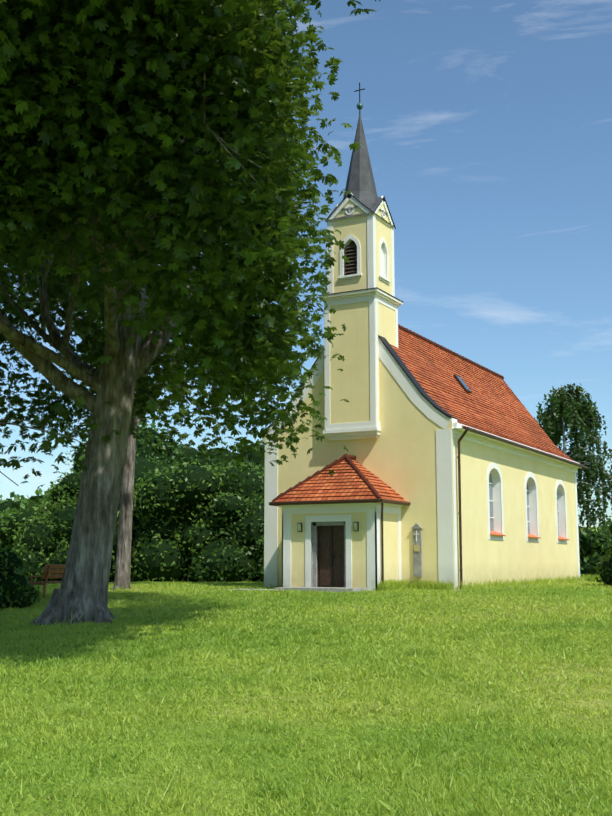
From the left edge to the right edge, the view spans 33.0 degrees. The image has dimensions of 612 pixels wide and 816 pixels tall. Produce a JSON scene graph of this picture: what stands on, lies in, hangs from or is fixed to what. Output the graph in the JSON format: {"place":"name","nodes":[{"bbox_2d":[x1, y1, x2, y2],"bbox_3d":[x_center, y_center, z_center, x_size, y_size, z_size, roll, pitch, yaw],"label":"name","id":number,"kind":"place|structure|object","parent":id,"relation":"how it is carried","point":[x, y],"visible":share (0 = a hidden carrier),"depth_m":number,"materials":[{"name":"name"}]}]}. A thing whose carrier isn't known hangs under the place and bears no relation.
{"place":"outdoors","nodes":[
{"label":"outdoors","id":0,"kind":"place"},
{"bbox_2d":[0,488,51,515],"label":"tree","id":1,"kind":"object","parent":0,"point":[23,499],"depth_m":94.86,"materials":[{"name":"green plant"}]},
{"bbox_2d":[50,428,89,502],"bbox_3d":[-11.094,5.861,61.675,10.559,9.780,10.852,-5,-10,28],"label":"tree","id":2,"kind":"object","parent":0,"point":[76,467],"depth_m":61.46,"materials":[{"name":"green plant"}]},
{"bbox_2d":[0,0,186,252],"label":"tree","id":3,"kind":"object","parent":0,"point":[49,217],"depth_m":18.58,"materials":[{"name":"green plant"}]},
{"bbox_2d":[78,418,210,472],"bbox_3d":[-9.023,5.053,55.796,8.073,9.144,8.063,-5,-10,28],"label":"tree","id":4,"kind":"object","parent":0,"point":[188,452],"depth_m":54.67,"materials":[{"name":"green plant"}]},
{"bbox_2d":[196,441,263,481],"bbox_3d":[-4.498,5.972,59.750,9.820,8.639,9.988,-5,-10,28],"label":"tree","id":5,"kind":"object","parent":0,"point":[210,451],"depth_m":60.13,"materials":[{"name":"green plant"}]},
{"bbox_2d":[237,439,264,470],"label":"tree","id":6,"kind":"object","parent":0,"point":[257,460],"depth_m":66.57,"materials":[{"name":"green plant"}]},
{"bbox_2d":[0,527,611,815],"bbox_3d":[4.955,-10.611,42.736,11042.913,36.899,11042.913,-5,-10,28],"label":"ground","id":7,"kind":"structure","parent":0,"point":[191,770],"depth_m":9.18,"materials":[{"name":"green plant"}]},
{"bbox_2d":[0,508,27,551],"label":"hedge bush","id":8,"kind":"object","parent":7,"relation":"on","point":[3,535],"depth_m":51.55,"materials":[{"name":"green plant"}]},
{"bbox_2d":[0,546,40,608],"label":"bush","id":9,"kind":"object","parent":7,"relation":"on","point":[5,583],"depth_m":24.66,"materials":[{"name":"green plant"}]},
{"bbox_2d":[29,564,64,598],"bbox_3d":[-6.957,4.874,29.043,0.682,0.951,1.800,-4,-9,24],"label":"bench","id":10,"kind":"object","parent":7,"relation":"on","point":[50,571],"visible":0.5,"depth_m":28.44,"materials":[{"name":"brown wood"}]},
{"bbox_2d":[2,469,141,583],"bbox_3d":[-10.654,5.770,49.824,7.767,5.740,7.631,-5,-10,28],"label":"hedge bush","id":11,"kind":"object","parent":7,"relation":"on","point":[34,569],"depth_m":47.70,"materials":[{"name":"green plant"}]},
{"bbox_2d":[0,160,300,589],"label":"tree","id":12,"kind":"object","parent":7,"relation":"on","point":[123,567],"depth_m":33.56,"materials":[{"name":"green plant"}]},
{"bbox_2d":[109,449,197,581],"bbox_3d":[-7.591,5.451,51.772,8.843,6.935,9.069,-5,-10,28],"label":"hedge bush","id":13,"kind":"object","parent":7,"relation":"on","point":[140,466],"depth_m":49.59,"materials":[{"name":"green plant"}]},
{"bbox_2d":[0,0,379,626],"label":"chestnut tree","id":14,"kind":"object","parent":7,"relation":"on","point":[253,247],"depth_m":16.05,"materials":[{"name":"green plant"}]},
{"bbox_2d":[131,459,263,581],"bbox_3d":[-4.336,5.375,48.775,7.864,5.904,8.104,-5,-10,28],"label":"hedge bush","id":15,"kind":"object","parent":7,"relation":"on","point":[153,569],"depth_m":46.44,"materials":[{"name":"green plant"}]},
{"bbox_2d":[183,491,263,581],"bbox_3d":[-2.200,5.838,47.119,7.049,4.383,6.988,-5,-10,28],"label":"hedge bush","id":16,"kind":"object","parent":7,"relation":"on","point":[234,507],"depth_m":45.47,"materials":[{"name":"green plant"}]},
{"bbox_2d":[251,518,263,581],"bbox_3d":[-0.156,6.146,46.538,5.881,3.500,5.750,-5,-10,28],"label":"hedge bush","id":17,"kind":"object","parent":7,"relation":"on","point":[256,549],"depth_m":44.79,"materials":[{"name":"green plant"}]},
{"bbox_2d":[225,82,587,591],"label":"chapel","id":18,"kind":"structure","parent":7,"relation":"on","point":[456,469],"depth_m":35.02,"materials":[{"name":"yellow paint"}]},
{"bbox_2d":[534,383,611,532],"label":"birch tree","id":19,"kind":"object","parent":7,"relation":"on","point":[583,409],"depth_m":56.69,"materials":[{"name":"green plant"}]},
{"bbox_2d":[579,527,611,577],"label":"bush","id":20,"kind":"object","parent":7,"relation":"on","point":[589,569],"depth_m":50.21,"materials":[{"name":"green plant"}]},
{"bbox_2d":[594,513,611,585],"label":"bush","id":21,"kind":"object","parent":7,"relation":"on","point":[608,553],"depth_m":38.01,"materials":[{"name":"green plant"}]},
{"bbox_2d":[0,0,611,526],"label":"sky","id":22,"kind":"structure","parent":0,"point":[487,124],"materials":[{"name":"blue"}]}
]}

